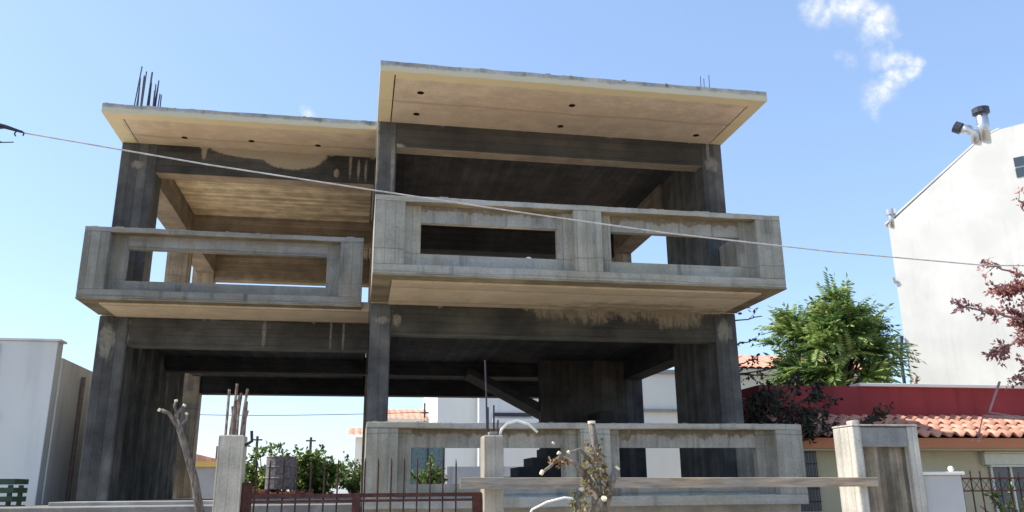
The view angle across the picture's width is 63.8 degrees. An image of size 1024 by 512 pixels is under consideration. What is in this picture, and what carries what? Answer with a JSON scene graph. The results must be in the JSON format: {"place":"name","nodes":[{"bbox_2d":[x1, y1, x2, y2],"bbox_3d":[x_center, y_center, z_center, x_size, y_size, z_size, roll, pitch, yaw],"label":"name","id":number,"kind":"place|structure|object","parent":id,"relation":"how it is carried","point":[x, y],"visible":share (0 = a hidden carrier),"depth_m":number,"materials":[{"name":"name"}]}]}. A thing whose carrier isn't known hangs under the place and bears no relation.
{"place":"outdoors","nodes":[
{"label":"outdoors","id":0,"kind":"place"},
{"bbox_2d":[0,503,351,511],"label":"yard terrace","id":1,"kind":"structure","parent":0,"point":[317,507],"depth_m":9.95,"materials":[{"name":"concrete"}]},
{"bbox_2d":[244,441,290,491],"bbox_3d":[-7.070,6.252,23.855,1.908,1.834,1.660,-7,-17,22],"label":"fig tree","id":2,"kind":"object","parent":1,"relation":"on","point":[250,469],"visible":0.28,"depth_m":23.69,"materials":[{"name":"green plant"}]},
{"bbox_2d":[252,489,313,493],"bbox_3d":[-6.392,6.571,22.639,1.796,0.275,0.950,2,-16,-10],"label":"rubble","id":3,"kind":"object","parent":1,"relation":"on","point":[280,492],"visible":0.36,"depth_m":22.50,"materials":[{"name":"stone"}]},
{"bbox_2d":[265,456,296,489],"bbox_3d":[-6.463,6.059,22.943,0.830,0.880,0.830,2,-16,-10],"label":"metal drum","id":4,"kind":"object","parent":3,"relation":"on","point":[276,474],"visible":0.88,"depth_m":22.65,"materials":[{"name":"grey metal"}]},
{"bbox_2d":[285,444,353,493],"bbox_3d":[-5.786,6.305,23.846,2.407,1.686,1.841,2,-16,-10],"label":"fig tree","id":5,"kind":"object","parent":1,"relation":"on","point":[304,468],"visible":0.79,"depth_m":23.60,"materials":[{"name":"green plant"}]},
{"bbox_2d":[334,458,360,492],"bbox_3d":[-4.507,6.443,23.837,1.053,1.148,1.168,-6,-17,19],"label":"fig tree","id":6,"kind":"object","parent":1,"relation":"on","point":[352,486],"visible":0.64,"depth_m":23.75,"materials":[{"name":"green plant"}]},
{"bbox_2d":[410,454,447,483],"bbox_3d":[-2.879,7.381,27.796,1.398,1.506,1.281,-4,-16,13],"label":"fig tree","id":7,"kind":"object","parent":1,"relation":"on","point":[423,478],"visible":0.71,"depth_m":27.64,"materials":[{"name":"green plant"}]},
{"bbox_2d":[446,466,523,483],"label":"garden wall","id":8,"kind":"structure","parent":1,"relation":"on","point":[468,471],"depth_m":29.70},
{"bbox_2d":[212,384,252,511],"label":"gate pillar","id":9,"kind":"structure","parent":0,"point":[231,463],"depth_m":7.92,"materials":[{"name":"grey concrete"}]},
{"bbox_2d":[410,448,444,483],"bbox_3d":[-3.104,7.655,29.977,1.293,2.130,0.085,2,-16,-10],"label":"fence","id":10,"kind":"object","parent":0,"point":[420,454],"visible":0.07,"depth_m":30.06,"materials":[{"name":"metal"}]},
{"bbox_2d":[480,360,503,511],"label":"gate pillar","id":11,"kind":"structure","parent":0,"point":[492,456],"depth_m":8.36,"materials":[{"name":"concrete"}]},
{"bbox_2d":[499,420,537,434],"bbox_3d":[0.065,1.782,8.511,0.416,0.173,0.046,0,-16,-3],"label":"conduit","id":12,"kind":"object","parent":11,"relation":"on","point":[521,422],"visible":1,"depth_m":8.51,"materials":[{"name":"plastic"}]},
{"bbox_2d":[0,0,1023,493],"label":"sky","id":13,"kind":"structure","parent":0,"point":[865,98],"materials":[{"name":"blue"}]},
{"bbox_2d":[530,496,572,511],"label":"garden hose","id":14,"kind":"object","parent":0,"point":[548,501],"visible":0.78,"depth_m":8.03,"materials":[{"name":"plastic"}]},
{"label":"ground","id":15,"kind":"structure","parent":0,"visible":0},
{"bbox_2d":[192,446,217,497],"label":"ochre house","id":16,"kind":"structure","parent":15,"relation":"on","point":[205,466],"depth_m":41.45,"materials":[{"name":"paint"}]},
{"bbox_2d":[253,436,262,463],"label":"utility pole","id":17,"kind":"object","parent":15,"relation":"on","point":[257,439],"visible":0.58,"depth_m":57.37,"materials":[{"name":"brown wood"}]},
{"bbox_2d":[306,437,315,454],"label":"utility pole","id":18,"kind":"object","parent":15,"relation":"on","point":[310,444],"visible":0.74,"depth_m":58.91,"materials":[{"name":"brown wood"}]},
{"bbox_2d":[348,403,428,480],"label":"orange roof house","id":19,"kind":"structure","parent":15,"relation":"on","point":[397,414],"depth_m":39.72,"materials":[{"name":"white paint"}]},
{"bbox_2d":[423,398,538,483],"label":"white block building","id":20,"kind":"structure","parent":15,"relation":"on","point":[461,410],"depth_m":35.28,"materials":[{"name":"paint"}]},
{"bbox_2d":[642,354,861,476],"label":"white tiled house","id":21,"kind":"structure","parent":15,"relation":"on","point":[659,399],"depth_m":29.13,"materials":[{"name":"paint"}]},
{"bbox_2d":[751,267,926,385],"bbox_3d":[10.685,4.592,26.247,5.528,8.670,4.575,2,-16,-10],"label":"ailanthus tree","id":22,"kind":"object","parent":15,"relation":"on","point":[843,331],"visible":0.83,"depth_m":26.14,"materials":[{"name":"green plant"}]},
{"bbox_2d":[741,383,1023,511],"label":"tiled house","id":23,"kind":"structure","parent":15,"relation":"on","point":[946,419],"depth_m":14.27,"materials":[{"name":"red paint"}]},
{"bbox_2d":[801,451,821,510],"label":"window","id":24,"kind":"structure","parent":23,"relation":"in","point":[814,496],"depth_m":13.52,"materials":[{"name":"glass"}]},
{"bbox_2d":[978,452,1023,511],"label":"window","id":25,"kind":"structure","parent":23,"relation":"in","point":[1012,462],"depth_m":14.18,"materials":[{"name":"white glass"}]},
{"bbox_2d":[903,375,920,383],"bbox_3d":[12.768,6.009,24.410,3.590,4.934,1.878,2,-16,-10],"label":"garden bush","id":26,"kind":"object","parent":15,"relation":"on","point":[916,380],"visible":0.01,"depth_m":24.89,"materials":[{"name":"green plant"}]},
{"bbox_2d":[885,105,1023,384],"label":"gable building","id":27,"kind":"structure","parent":15,"relation":"on","point":[962,208],"depth_m":29.70,"materials":[{"name":"paint"}]},
{"bbox_2d":[950,186,1023,441],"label":"plum tree","id":28,"kind":"object","parent":15,"relation":"on","point":[1015,289],"visible":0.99,"depth_m":11.58,"materials":[{"name":"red plant"}]},
{"bbox_2d":[980,481,1023,511],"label":"garden shrub","id":29,"kind":"object","parent":15,"relation":"on","point":[997,496],"visible":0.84,"depth_m":10.25,"materials":[{"name":"green plant"}]},
{"bbox_3d":[-28.859,8.373,34.408,0.240,6.600,0.240,2,-16,-10],"label":"wooden pole","id":30,"kind":"object","parent":15,"relation":"on","visible":0},
{"bbox_2d":[200,412,426,415],"bbox_3d":[-16.458,6.740,37.506,25.357,1.007,0.029,3,-16,-11],"label":"power line","id":31,"kind":"object","parent":30,"relation":"attached to","point":[320,414],"visible":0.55,"depth_m":38.86,"materials":[{"name":"black metal"}]},
{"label":"pavement","id":32,"kind":"structure","parent":0,"visible":0},
{"bbox_2d":[539,421,619,511],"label":"pruned tree","id":33,"kind":"object","parent":32,"relation":"on","point":[601,499],"visible":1,"depth_m":7.43,"materials":[{"name":"brown plant"}]},
{"bbox_2d":[832,420,927,511],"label":"gate pillar","id":34,"kind":"structure","parent":32,"relation":"on","point":[888,456],"depth_m":8.65,"materials":[{"name":"grey concrete"}]},
{"bbox_2d":[460,477,878,488],"bbox_3d":[1.617,2.286,8.309,4.281,0.122,0.035,0,-16,-3],"label":"wooden plank","id":35,"kind":"object","parent":34,"relation":"attached to","point":[621,482],"visible":1,"depth_m":8.29,"materials":[{"name":"brown wood"}]},
{"bbox_2d":[923,466,965,511],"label":"boundary pillar","id":36,"kind":"structure","parent":32,"relation":"on","point":[944,491],"depth_m":8.83,"materials":[{"name":"white paint"}]},
{"bbox_2d":[959,470,1023,511],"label":"iron fence","id":37,"kind":"object","parent":32,"relation":"on","point":[999,478],"visible":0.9,"depth_m":9.05,"materials":[{"name":"brown metal"}]},
{"bbox_3d":[-7.429,0.079,6.286,0.260,6.450,0.260,2,-16,-10],"label":"street pole","id":38,"kind":"object","parent":32,"relation":"on","visible":0},
{"bbox_2d":[0,123,23,142],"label":"cable clamp","id":39,"kind":"object","parent":38,"relation":"attached to","point":[4,126],"visible":1,"depth_m":6.89,"materials":[{"name":"black metal"}]},
{"bbox_2d":[24,132,1023,265],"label":"overhead cable","id":40,"kind":"object","parent":38,"relation":"attached to","point":[503,209],"visible":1,"depth_m":7.50,"materials":[{"name":"grey metal"}]},
{"label":"yard","id":41,"kind":"structure","parent":0,"visible":0},
{"bbox_2d":[0,479,28,506],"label":"slatted crate","id":42,"kind":"object","parent":41,"relation":"on","point":[18,499],"visible":0.91,"depth_m":11.08,"materials":[{"name":"green plastic"}]},
{"bbox_2d":[0,338,91,505],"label":"neighbour building","id":43,"kind":"structure","parent":41,"relation":"on","point":[45,386],"depth_m":12.81,"materials":[{"name":"paint"}]},
{"bbox_2d":[157,399,204,511],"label":"bare pollard","id":44,"kind":"object","parent":41,"relation":"on","point":[193,476],"visible":1,"depth_m":8.30,"materials":[{"name":"grey plant"}]},
{"bbox_2d":[240,457,481,511],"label":"iron gate","id":45,"kind":"structure","parent":41,"relation":"on","point":[248,496],"depth_m":8.14,"materials":[{"name":"brown metal"}]},
{"bbox_2d":[48,60,808,511],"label":"unfinished house","id":46,"kind":"structure","parent":41,"relation":"on","point":[574,328],"depth_m":12.97,"materials":[{"name":"concrete"}]},
{"bbox_2d":[735,307,895,443],"bbox_3d":[4.828,2.851,13.121,2.874,4.671,1.232,-3,-16,9],"label":"dark plum tree","id":47,"kind":"object","parent":41,"relation":"on","point":[801,415],"visible":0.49,"depth_m":13.31,"materials":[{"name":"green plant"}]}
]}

